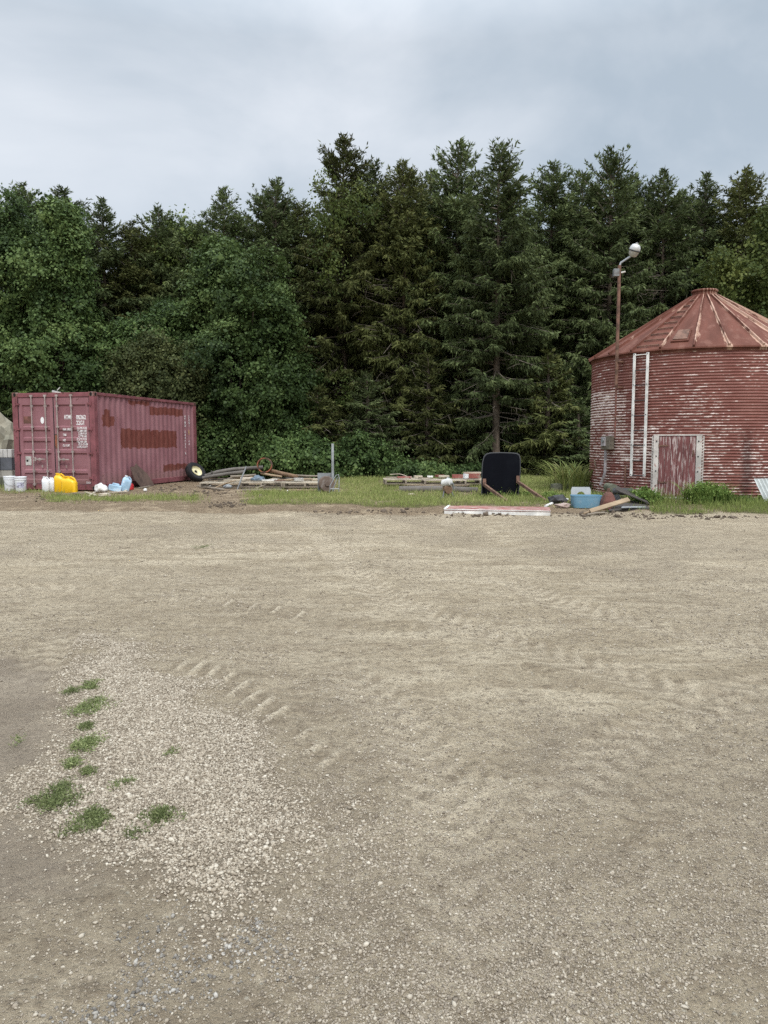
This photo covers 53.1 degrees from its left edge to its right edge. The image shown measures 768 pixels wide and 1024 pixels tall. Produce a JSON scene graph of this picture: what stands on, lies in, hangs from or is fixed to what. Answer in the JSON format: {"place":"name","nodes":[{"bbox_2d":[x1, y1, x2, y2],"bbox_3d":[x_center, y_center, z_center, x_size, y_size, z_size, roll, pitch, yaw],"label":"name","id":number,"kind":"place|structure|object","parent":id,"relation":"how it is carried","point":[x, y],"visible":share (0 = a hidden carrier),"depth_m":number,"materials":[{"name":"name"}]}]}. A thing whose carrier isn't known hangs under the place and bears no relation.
{"place":"outdoors","nodes":[
{"label":"outdoors","id":0,"kind":"place"},
{"bbox_2d":[0,472,767,1023],"bbox_3d":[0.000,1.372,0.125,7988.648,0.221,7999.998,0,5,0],"label":"ground","id":1,"kind":"structure","parent":0,"point":[666,680],"depth_m":4.11,"materials":[{"name":"soil"}]},
{"bbox_2d":[0,449,14,486],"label":"block wall","id":2,"kind":"structure","parent":1,"relation":"on","point":[7,466],"depth_m":22.11,"materials":[{"name":"concrete"}]},
{"bbox_2d":[0,423,14,457],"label":"boulder","id":3,"kind":"object","parent":2,"relation":"on","point":[6,438],"visible":0.17,"depth_m":23.15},
{"bbox_2d":[3,476,15,490],"bbox_3d":[-9.958,-0.759,20.464,0.317,0.390,0.318,-4,6,-34],"label":"plastic bucket","id":4,"kind":"object","parent":1,"relation":"on","point":[9,482],"visible":0.8,"depth_m":20.35,"materials":[{"name":"white plastic"}]},
{"bbox_2d":[14,476,26,491],"bbox_3d":[-9.574,-0.739,20.265,0.317,0.390,0.318,1,5,11],"label":"plastic bucket","id":5,"kind":"object","parent":1,"relation":"on","point":[20,482],"visible":0.98,"depth_m":20.16,"materials":[{"name":"white plastic"}]},
{"bbox_2d":[0,364,43,422],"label":"spruce tree","id":6,"kind":"object","parent":1,"relation":"on","point":[9,412],"visible":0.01,"depth_m":29.43,"materials":[{"name":"green plant"}]},
{"bbox_2d":[0,183,46,421],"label":"vine covered tree","id":7,"kind":"object","parent":1,"relation":"on","point":[13,222],"visible":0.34,"depth_m":29.25,"materials":[{"name":"green plant"}]},
{"bbox_2d":[1,179,46,296],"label":"spruce tree","id":8,"kind":"object","parent":1,"relation":"on","point":[28,198],"visible":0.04,"depth_m":33.54,"materials":[{"name":"green plant"}]},
{"bbox_2d":[42,476,49,491],"bbox_3d":[-8.823,-0.729,20.068,0.196,0.404,0.160,-1,5,-11],"label":"plastic jug","id":9,"kind":"object","parent":1,"relation":"on","point":[45,483],"visible":0.92,"depth_m":20.00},
{"bbox_2d":[13,784,92,814],"bbox_3d":[-1.311,1.140,3.067,0.278,0.048,0.234,0,5,0],"label":"weed patch","id":10,"kind":"object","parent":1,"relation":"on","point":[53,801],"visible":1,"depth_m":3.06,"materials":[{"name":"green plant"}]},
{"bbox_2d":[54,473,63,491],"bbox_3d":[-8.413,-0.766,19.964,0.292,0.495,0.200,-1,5,-9],"label":"jerry can","id":11,"kind":"object","parent":1,"relation":"on","point":[58,477],"visible":0.77,"depth_m":19.88,"materials":[{"name":"yellow plastic"}]},
{"bbox_2d":[0,189,122,405],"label":"vine covered tree","id":12,"kind":"object","parent":1,"relation":"on","point":[55,261],"visible":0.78,"depth_m":28.22,"materials":[{"name":"green plant"}]},
{"bbox_2d":[44,775,81,796],"bbox_3d":[-1.328,1.129,3.182,0.146,0.043,0.156,-3,6,-32],"label":"weed patch","id":13,"kind":"object","parent":1,"relation":"on","point":[62,782],"visible":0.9,"depth_m":3.18,"materials":[{"name":"green plant"}]},
{"bbox_2d":[61,476,77,492],"bbox_3d":[-8.113,-0.713,19.819,0.400,0.427,0.220,1,5,6],"label":"jerry can","id":14,"kind":"object","parent":1,"relation":"on","point":[68,483],"visible":0.94,"depth_m":19.73,"materials":[{"name":"yellow plastic"}]},
{"bbox_2d":[59,755,85,769],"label":"weed patch","id":15,"kind":"object","parent":1,"relation":"on","point":[70,762],"visible":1,"depth_m":3.42,"materials":[{"name":"green plant"}]},
{"bbox_2d":[35,184,121,370],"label":"spruce tree","id":16,"kind":"object","parent":1,"relation":"on","point":[64,193],"visible":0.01,"depth_m":32.75,"materials":[{"name":"green plant"}]},
{"bbox_2d":[48,800,114,836],"bbox_3d":[-1.121,1.156,2.910,0.216,0.054,0.253,0,5,0],"label":"weed patch","id":17,"kind":"object","parent":1,"relation":"on","point":[98,814],"visible":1,"depth_m":2.91,"materials":[{"name":"green plant"}]},
{"bbox_2d":[74,720,96,732],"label":"weed patch","id":18,"kind":"object","parent":1,"relation":"on","point":[84,725],"visible":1,"depth_m":3.89,"materials":[{"name":"green plant"}]},
{"bbox_2d":[75,763,97,776],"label":"weed patch","id":19,"kind":"object","parent":1,"relation":"on","point":[88,770],"visible":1,"depth_m":3.34,"materials":[{"name":"green plant"}]},
{"bbox_2d":[65,730,110,759],"bbox_3d":[-1.392,1.091,3.658,0.252,0.053,0.305,4,6,34],"label":"weed patch","id":20,"kind":"object","parent":1,"relation":"on","point":[81,743],"visible":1,"depth_m":3.63,"materials":[{"name":"green plant"}]},
{"bbox_2d":[56,692,122,718],"bbox_3d":[-1.586,1.045,4.170,0.304,0.047,0.348,3,6,32],"label":"weed patch","id":21,"kind":"object","parent":1,"relation":"on","point":[84,706],"visible":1,"depth_m":4.14,"materials":[{"name":"green plant"}]},
{"bbox_2d":[76,675,105,689],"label":"weed patch","id":22,"kind":"object","parent":1,"relation":"on","point":[86,686],"visible":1,"depth_m":4.54,"materials":[{"name":"green plant"}]},
{"bbox_2d":[12,392,196,490],"bbox_3d":[-8.168,-2.149,23.384,2.445,2.591,6.102,1,5,12],"label":"shipping container","id":23,"kind":"object","parent":1,"relation":"on","point":[88,440],"visible":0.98,"depth_m":20.71,"materials":[{"name":"metal"}]},
{"bbox_2d":[14,395,55,485],"bbox_3d":[-9.326,-1.909,20.579,1.150,2.426,0.118,1,5,12],"label":"door","id":24,"kind":"structure","parent":23,"relation":"in","point":[36,429],"depth_m":20.59,"materials":[{"name":"paint"}]},
{"bbox_2d":[53,394,93,483],"bbox_3d":[-8.210,-1.887,20.349,1.125,2.426,0.118,1,5,12],"label":"door","id":25,"kind":"structure","parent":23,"relation":"in","point":[71,414],"depth_m":20.37,"materials":[{"name":"paint"}]},
{"bbox_2d":[61,196,151,378],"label":"spruce tree","id":26,"kind":"object","parent":1,"relation":"on","point":[105,215],"visible":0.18,"depth_m":31.46,"materials":[{"name":"green plant"}]},
{"bbox_2d":[107,774,137,790],"bbox_3d":[-1.105,1.130,3.228,0.114,0.041,0.150,5,7,45],"label":"weed patch","id":27,"kind":"object","parent":1,"relation":"on","point":[125,779],"visible":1,"depth_m":3.23,"materials":[{"name":"green plant"}]},
{"bbox_2d":[121,475,131,490],"bbox_3d":[-6.824,-0.748,20.349,0.249,0.424,0.160,18,-4,-29],"label":"plastic jug","id":28,"kind":"object","parent":1,"relation":"on","point":[126,483],"visible":0.88,"depth_m":20.28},
{"bbox_2d":[95,219,168,325],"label":"spruce tree","id":29,"kind":"object","parent":1,"relation":"on","point":[133,233],"visible":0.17,"depth_m":31.86,"materials":[{"name":"green plant"}]},
{"bbox_2d":[74,295,193,378],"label":"vine covered tree","id":30,"kind":"object","parent":1,"relation":"on","point":[122,329],"visible":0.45,"depth_m":28.76,"materials":[{"name":"green plant"}]},
{"bbox_2d":[122,819,154,838],"bbox_3d":[-0.910,1.168,2.830,0.101,0.042,0.128,0,5,0],"label":"weed patch","id":31,"kind":"object","parent":1,"relation":"on","point":[131,831],"visible":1,"depth_m":2.82,"materials":[{"name":"green plant"}]},
{"bbox_2d":[130,464,154,486],"bbox_3d":[-6.999,-1.071,22.244,0.218,0.687,1.043,1,5,12],"label":"metal sheet","id":32,"kind":"object","parent":1,"relation":"on","point":[141,477],"visible":0.9,"depth_m":22.14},
{"bbox_2d":[96,319,219,439],"bbox_3d":[-8.223,-4.052,27.990,4.570,5.680,3.723,0,5,0],"label":"leafy bush","id":33,"kind":"object","parent":1,"relation":"on","point":[150,378],"visible":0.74,"depth_m":27.29,"materials":[{"name":"green plant"}]},
{"bbox_2d":[124,202,192,311],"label":"spruce tree","id":34,"kind":"object","parent":1,"relation":"on","point":[170,246],"visible":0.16,"depth_m":32.32,"materials":[{"name":"green plant"}]},
{"bbox_2d":[136,803,187,826],"bbox_3d":[-0.853,1.155,2.942,0.181,0.047,0.188,-5,7,-43],"label":"weed patch","id":35,"kind":"object","parent":1,"relation":"on","point":[162,812],"visible":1,"depth_m":2.94,"materials":[{"name":"green plant"}]},
{"bbox_2d":[26,895,303,1023],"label":"pebbles","id":36,"kind":"object","parent":1,"relation":"on","point":[95,1012],"visible":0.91,"depth_m":2.10,"materials":[{"name":"gravel"}]},
{"bbox_2d":[130,204,208,302],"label":"deciduous tree","id":37,"kind":"object","parent":1,"relation":"on","point":[181,228],"visible":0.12,"depth_m":32.90,"materials":[{"name":"green plant"}]},
{"bbox_2d":[166,219,213,312],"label":"spruce tree","id":38,"kind":"object","parent":1,"relation":"on","point":[188,245],"visible":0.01,"depth_m":32.71,"materials":[{"name":"green plant"}]},
{"bbox_2d":[185,462,205,481],"bbox_3d":[-6.189,-1.309,25.241,0.540,0.640,0.699,3,6,33],"label":"spare wheel","id":39,"kind":"object","parent":1,"relation":"on","point":[194,471],"visible":0.98,"depth_m":25.13,"materials":[{"name":"rubber"}]},
{"bbox_2d":[171,185,266,414],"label":"spruce tree","id":40,"kind":"object","parent":1,"relation":"on","point":[229,213],"visible":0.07,"depth_m":31.68,"materials":[{"name":"green plant"}]},
{"bbox_2d":[199,481,246,487],"bbox_3d":[-4.592,-0.797,22.020,1.234,0.135,1.000,0,5,-3],"label":"wooden pallet","id":41,"kind":"object","parent":1,"relation":"on","point":[211,482],"visible":0.59,"depth_m":21.67,"materials":[{"name":"grey wood"}]},
{"bbox_2d":[202,470,243,478],"bbox_3d":[-4.617,-1.075,22.083,1.197,0.246,0.113,-2,5,-17],"label":"wooden pole","id":42,"kind":"object","parent":41,"relation":"on","point":[223,474],"visible":0.93,"depth_m":22.05,"materials":[{"name":"grey wood"}]},
{"bbox_2d":[204,465,262,475],"bbox_3d":[-4.376,-1.188,22.424,1.687,0.320,0.171,-2,6,-18],"label":"wooden pole","id":43,"kind":"object","parent":41,"relation":"on","point":[234,469],"visible":0.86,"depth_m":22.39,"materials":[{"name":"grey wood"}]},
{"bbox_2d":[196,416,263,477],"bbox_3d":[-5.641,-2.400,28.519,4.510,2.605,3.613,-2,6,-18],"label":"leafy bush","id":44,"kind":"object","parent":1,"relation":"on","point":[213,454],"visible":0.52,"depth_m":27.65,"materials":[{"name":"green plant"}]},
{"bbox_2d":[160,225,339,476],"bbox_3d":[-5.235,-6.067,29.312,7.002,9.716,6.283,-3,6,-33],"label":"vine covered tree","id":45,"kind":"object","parent":1,"relation":"on","point":[265,379],"visible":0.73,"depth_m":28.22,"materials":[{"name":"green plant"}]},
{"bbox_2d":[240,481,284,486],"bbox_3d":[-3.373,-0.792,21.719,1.234,0.135,1.000,0,5,2],"label":"wooden pallet","id":46,"kind":"object","parent":1,"relation":"on","point":[243,483],"visible":0.66,"depth_m":21.31,"materials":[{"name":"grey wood"}]},
{"bbox_2d":[240,188,299,331],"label":"spruce tree","id":47,"kind":"object","parent":1,"relation":"on","point":[254,238],"visible":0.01,"depth_m":34.85,"materials":[{"name":"green plant"}]},
{"bbox_2d":[227,176,332,423],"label":"spruce tree","id":48,"kind":"object","parent":1,"relation":"on","point":[269,215],"visible":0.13,"depth_m":31.62,"materials":[{"name":"green plant"}]},
{"bbox_2d":[239,419,356,478],"bbox_3d":[-3.003,-2.171,27.616,3.827,2.334,3.800,5,7,45],"label":"leafy bush","id":49,"kind":"object","parent":1,"relation":"on","point":[302,452],"visible":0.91,"depth_m":26.87,"materials":[{"name":"green plant"}]},
{"bbox_2d":[283,481,317,486],"bbox_3d":[-2.172,-0.784,21.519,1.234,0.135,1.000,0,5,-1],"label":"wooden pallet","id":50,"kind":"object","parent":1,"relation":"on","point":[286,483],"visible":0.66,"depth_m":21.55,"materials":[{"name":"grey wood"}]},
{"bbox_2d":[270,469,297,477],"bbox_3d":[-2.863,-1.098,21.993,1.167,0.230,0.126,5,7,44],"label":"log","id":51,"kind":"object","parent":50,"relation":"on","point":[281,473],"visible":0.96,"depth_m":21.92,"materials":[{"name":"brown wood"}]},
{"bbox_2d":[269,199,349,374],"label":"spruce tree","id":52,"kind":"object","parent":1,"relation":"on","point":[299,214],"visible":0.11,"depth_m":32.78,"materials":[{"name":"green plant"}]},
{"bbox_2d":[298,383,352,465],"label":"spruce tree","id":53,"kind":"object","parent":1,"relation":"on","point":[325,428],"visible":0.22,"depth_m":28.80,"materials":[{"name":"green plant"}]},
{"bbox_2d":[318,476,334,492],"bbox_3d":[-1.463,-0.705,19.670,0.440,0.434,0.147,-2,6,-20],"label":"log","id":54,"kind":"object","parent":1,"relation":"on","point":[324,482],"visible":0.88,"depth_m":19.63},
{"bbox_2d":[331,444,333,490],"bbox_3d":[-1.323,-1.030,19.816,0.062,1.454,0.062,-1,5,-11],"label":"steel post","id":55,"kind":"object","parent":1,"relation":"on","point":[332,461],"visible":0.56,"depth_m":19.76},
{"bbox_2d":[305,189,360,411],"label":"spruce tree","id":56,"kind":"object","parent":1,"relation":"on","point":[328,275],"visible":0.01,"depth_m":33.93,"materials":[{"name":"green plant"}]},
{"bbox_2d":[290,132,408,442],"bbox_3d":[-1.537,-8.656,32.168,6.250,14.080,5.530,-4,7,-39],"label":"spruce tree","id":57,"kind":"object","parent":1,"relation":"on","point":[331,353],"visible":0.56,"depth_m":31.19,"materials":[{"name":"green plant"}]},
{"bbox_2d":[293,160,387,428],"bbox_3d":[-1.448,-8.476,29.590,4.011,10.762,3.298,0,5,0],"label":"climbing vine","id":58,"kind":"object","parent":57,"relation":"attached to","point":[366,211],"visible":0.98,"depth_m":29.32,"materials":[{"name":"green plant"}]},
{"bbox_2d":[0,629,702,1013],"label":"gravel","id":59,"kind":"structure","parent":1,"relation":"on","point":[150,687],"depth_m":3.18,"materials":[{"name":"gravel"}]},
{"bbox_2d":[315,154,418,430],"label":"spruce tree","id":60,"kind":"object","parent":1,"relation":"on","point":[373,179],"visible":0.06,"depth_m":32.43,"materials":[{"name":"green plant"}]},
{"bbox_2d":[341,370,411,462],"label":"spruce tree","id":61,"kind":"object","parent":1,"relation":"on","point":[367,420],"visible":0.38,"depth_m":29.18,"materials":[{"name":"green plant"}]},
{"bbox_2d":[336,427,418,478],"bbox_3d":[-0.608,-2.144,28.444,3.885,2.036,3.294,0,5,0],"label":"leafy bush","id":62,"kind":"object","parent":1,"relation":"on","point":[375,452],"visible":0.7,"depth_m":27.82,"materials":[{"name":"green plant"}]},
{"bbox_2d":[0,473,767,514],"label":"grass","id":63,"kind":"structure","parent":1,"relation":"on","point":[421,497],"depth_m":17.45,"materials":[{"name":"plant"}]},
{"bbox_2d":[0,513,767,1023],"bbox_3d":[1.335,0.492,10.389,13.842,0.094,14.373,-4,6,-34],"label":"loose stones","id":64,"kind":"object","parent":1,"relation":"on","point":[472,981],"visible":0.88,"depth_m":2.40,"materials":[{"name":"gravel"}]},
{"bbox_2d":[11,484,757,519],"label":"soil clods","id":65,"kind":"object","parent":1,"relation":"on","point":[484,513],"visible":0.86,"depth_m":14.97,"materials":[{"name":"soil"}]},
{"bbox_2d":[337,159,460,452],"bbox_3d":[0.757,-7.916,31.393,4.318,12.775,5.168,5,7,41],"label":"spruce tree","id":66,"kind":"object","parent":1,"relation":"on","point":[399,228],"visible":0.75,"depth_m":30.57,"materials":[{"name":"green plant"}]},
{"bbox_2d":[383,478,426,483],"bbox_3d":[0.596,-0.905,22.411,1.234,0.135,1.000,0,5,-3],"label":"wooden pallet","id":67,"kind":"object","parent":1,"relation":"on","point":[404,480],"visible":0.79,"depth_m":22.04,"materials":[{"name":"grey wood"}]},
{"bbox_2d":[377,457,481,477],"bbox_3d":[1.842,-1.544,27.982,4.529,0.922,3.793,0,5,0],"label":"leafy bush","id":68,"kind":"object","parent":1,"relation":"on","point":[426,468],"visible":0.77,"depth_m":27.24,"materials":[{"name":"green plant"}]},
{"bbox_2d":[398,351,474,473],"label":"spruce tree","id":69,"kind":"object","parent":1,"relation":"on","point":[427,404],"visible":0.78,"depth_m":29.45,"materials":[{"name":"green plant"}]},
{"bbox_2d":[389,166,487,454],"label":"spruce tree","id":70,"kind":"object","parent":1,"relation":"on","point":[430,209],"visible":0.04,"depth_m":32.59,"materials":[{"name":"green plant"}]},
{"bbox_2d":[399,486,477,492],"bbox_3d":[1.429,-0.592,20.159,2.074,0.190,0.283,1,5,9],"label":"log","id":71,"kind":"object","parent":1,"relation":"on","point":[424,488],"visible":0.61,"depth_m":20.13,"materials":[{"name":"grey wood"}]},
{"bbox_2d":[407,394,480,467],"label":"spruce tree","id":72,"kind":"object","parent":1,"relation":"on","point":[461,459],"visible":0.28,"depth_m":29.80,"materials":[{"name":"green plant"}]},
{"bbox_2d":[423,478,466,484],"bbox_3d":[1.741,-0.875,22.113,1.234,0.135,1.000,0,5,2],"label":"wooden pallet","id":73,"kind":"object","parent":1,"relation":"on","point":[440,479],"visible":0.59,"depth_m":21.95,"materials":[{"name":"brown wood"}]},
{"bbox_2d":[441,477,454,497],"bbox_3d":[1.457,-0.571,17.897,0.371,0.506,0.285,-4,7,-38],"label":"water pump","id":74,"kind":"object","parent":1,"relation":"on","point":[446,483],"visible":0.86,"depth_m":17.84,"materials":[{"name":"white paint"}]},
{"bbox_2d":[388,136,531,464],"bbox_3d":[2.881,-8.261,31.941,6.111,14.054,6.346,-4,7,-38],"label":"spruce tree","id":75,"kind":"object","parent":1,"relation":"on","point":[449,208],"visible":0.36,"depth_m":30.91,"materials":[{"name":"green plant"}]},
{"bbox_2d":[444,505,550,515],"bbox_3d":[2.259,-0.036,15.311,2.057,0.109,0.870,1,5,11],"label":"red board","id":76,"kind":"object","parent":1,"relation":"on","point":[517,510],"visible":0.98,"depth_m":14.97,"materials":[{"name":"white paint"}]},
{"bbox_2d":[438,136,564,461],"bbox_3d":[4.505,-7.611,29.194,4.895,12.553,4.495,-1,5,-8],"label":"spruce tree","id":77,"kind":"object","parent":1,"relation":"on","point":[512,275],"visible":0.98,"depth_m":28.56,"materials":[{"name":"green plant"}]},
{"bbox_2d":[481,452,546,500],"bbox_3d":[2.924,-0.815,17.591,0.968,1.081,1.820,-1,5,-11],"label":"black board","id":78,"kind":"object","parent":1,"relation":"on","point":[499,470],"visible":0.83,"depth_m":18.31,"materials":[{"name":"plastic"}]},
{"bbox_2d":[483,205,546,450],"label":"spruce tree","id":79,"kind":"object","parent":1,"relation":"on","point":[501,225],"depth_m":33.59,"materials":[{"name":"green plant"}]},
{"bbox_2d":[503,347,588,476],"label":"spruce tree","id":80,"kind":"object","parent":1,"relation":"on","point":[547,444],"visible":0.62,"depth_m":28.84,"materials":[{"name":"green plant"}]},
{"bbox_2d":[491,159,605,455],"bbox_3d":[6.868,-8.147,32.327,5.342,13.054,6.038,-2,6,-23],"label":"spruce tree","id":81,"kind":"object","parent":1,"relation":"on","point":[547,197],"visible":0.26,"depth_m":31.34,"materials":[{"name":"green plant"}]},
{"bbox_2d":[547,495,567,502],"bbox_3d":[3.678,-0.284,16.279,0.411,0.176,0.281,0,5,0],"label":"scrap metal","id":82,"kind":"object","parent":1,"relation":"on","point":[558,499],"visible":0.93,"depth_m":16.19,"materials":[{"name":"metal"}]},
{"bbox_2d":[523,460,592,490],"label":"tall grass","id":83,"kind":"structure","parent":1,"relation":"on","point":[574,477],"depth_m":20.16,"materials":[{"name":"plant"}]},
{"bbox_2d":[543,397,590,475],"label":"spruce tree","id":84,"kind":"object","parent":1,"relation":"on","point":[578,454],"visible":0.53,"depth_m":28.30,"materials":[{"name":"green plant"}]},
{"bbox_2d":[517,167,624,452],"bbox_3d":[8.431,-7.988,33.720,6.045,13.832,5.525,1,5,10],"label":"spruce tree","id":85,"kind":"object","parent":1,"relation":"on","point":[582,191],"visible":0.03,"depth_m":32.85,"materials":[{"name":"green plant"}]},
{"bbox_2d":[571,487,590,493],"bbox_3d":[4.128,-0.345,16.119,0.410,0.358,0.058,0,5,3],"label":"plastic sheet","id":86,"kind":"object","parent":1,"relation":"on","point":[584,490],"visible":0.48,"depth_m":16.12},
{"bbox_2d":[570,494,601,507],"bbox_3d":[4.157,-0.221,15.824,0.615,0.252,0.410,0,5,3],"label":"blue tub","id":87,"kind":"object","parent":1,"relation":"on","point":[585,500],"visible":0.91,"depth_m":15.64,"materials":[{"name":"plastic"}]},
{"bbox_2d":[530,143,670,454],"bbox_3d":[9.068,-7.864,31.176,6.198,13.368,5.968,-2,6,-20],"label":"spruce tree","id":88,"kind":"object","parent":1,"relation":"on","point":[600,328],"visible":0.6,"depth_m":30.17,"materials":[{"name":"green plant"}]},
{"bbox_2d":[600,488,615,509],"bbox_3d":[4.537,-0.258,15.557,0.314,0.449,0.322,-2,6,-17],"label":"steel hopper","id":89,"kind":"object","parent":1,"relation":"on","point":[608,497],"visible":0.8,"depth_m":15.45,"materials":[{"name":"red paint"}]},
{"bbox_2d":[589,497,629,512],"bbox_3d":[4.450,-0.135,15.161,0.984,0.284,0.111,-2,6,-24],"label":"tan plank","id":90,"kind":"object","parent":1,"relation":"on","point":[609,505],"visible":0.93,"depth_m":15.14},
{"bbox_2d":[607,503,648,511],"bbox_3d":[4.792,-0.110,15.487,1.292,0.117,0.565,-3,6,-27],"label":"metal sheet","id":91,"kind":"object","parent":1,"relation":"on","point":[618,508],"visible":0.57,"depth_m":15.38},
{"bbox_2d":[615,486,648,503],"bbox_3d":[5.265,-0.366,16.338,0.336,0.337,0.901,-5,7,-43],"label":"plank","id":92,"kind":"object","parent":1,"relation":"on","point":[622,490],"visible":1,"depth_m":16.34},
{"bbox_2d":[603,172,677,326],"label":"spruce tree","id":93,"kind":"object","parent":1,"relation":"on","point":[632,237],"visible":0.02,"depth_m":32.64,"materials":[{"name":"green plant"}]},
{"bbox_2d":[624,485,665,504],"bbox_3d":[5.636,-0.357,16.574,1.052,0.476,1.099,0,5,0],"label":"weed clump","id":94,"kind":"object","parent":1,"relation":"on","point":[644,492],"visible":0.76,"depth_m":16.38,"materials":[{"name":"green plant"}]},
{"bbox_2d":[622,167,712,326],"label":"spruce tree","id":95,"kind":"object","parent":1,"relation":"on","point":[664,229],"visible":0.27,"depth_m":31.23,"materials":[{"name":"green plant"}]},
{"bbox_2d":[642,187,709,299],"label":"spruce tree","id":96,"kind":"object","parent":1,"relation":"on","point":[684,192],"visible":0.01,"depth_m":34.06,"materials":[{"name":"green plant"}]},
{"bbox_2d":[588,288,767,498],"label":"grain silo","id":97,"kind":"object","parent":1,"relation":"on","point":[692,399],"visible":0.94,"depth_m":17.47,"materials":[{"name":"metal"}]},
{"bbox_2d":[599,436,613,485],"bbox_3d":[5.421,-1.243,18.805,0.210,1.212,0.362,-2,6,-20],"label":"electric box","id":98,"kind":"object","parent":97,"relation":"attached to","point":[607,442],"visible":0.97,"depth_m":18.74,"materials":[{"name":"grey metal"}]},
{"bbox_2d":[613,243,640,437],"bbox_3d":[5.682,-4.023,18.177,0.608,4.514,0.260,2,6,22],"label":"yard lamp","id":99,"kind":"object","parent":97,"relation":"attached to","point":[634,250],"visible":1,"depth_m":18.12,"materials":[{"name":"metal"}]},
{"bbox_2d":[657,436,696,496],"bbox_3d":[6.647,-1.032,17.480,0.809,1.367,0.066,3,6,32],"label":"door","id":100,"kind":"structure","parent":97,"relation":"in","point":[672,458],"depth_m":17.47,"materials":[{"name":"metal"}]},
{"bbox_2d":[672,480,742,505],"bbox_3d":[6.879,-0.394,16.370,1.786,0.582,1.546,0,5,0],"label":"weed clump","id":101,"kind":"object","parent":1,"relation":"on","point":[700,491],"visible":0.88,"depth_m":16.14,"materials":[{"name":"green plant"}]},
{"bbox_2d":[666,171,757,306],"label":"spruce tree","id":102,"kind":"object","parent":1,"relation":"on","point":[710,235],"visible":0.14,"depth_m":31.93,"materials":[{"name":"green plant"}]},
{"bbox_2d":[697,164,767,312],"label":"spruce tree","id":103,"kind":"object","parent":1,"relation":"on","point":[740,194],"visible":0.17,"depth_m":30.59,"materials":[{"name":"green plant"}]},
{"bbox_2d":[675,198,767,318],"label":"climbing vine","id":104,"kind":"object","parent":103,"relation":"attached to","point":[751,293],"visible":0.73,"depth_m":28.16,"materials":[{"name":"green plant"}]},
{"bbox_2d":[754,478,767,500],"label":"corrugated sheet","id":105,"kind":"object","parent":1,"relation":"on","point":[762,485],"visible":0.86,"depth_m":16.71,"materials":[{"name":"metal"}]},
{"bbox_2d":[0,0,767,290],"label":"sky","id":106,"kind":"structure","parent":0,"point":[136,105],"materials":[{"name":"grey"}]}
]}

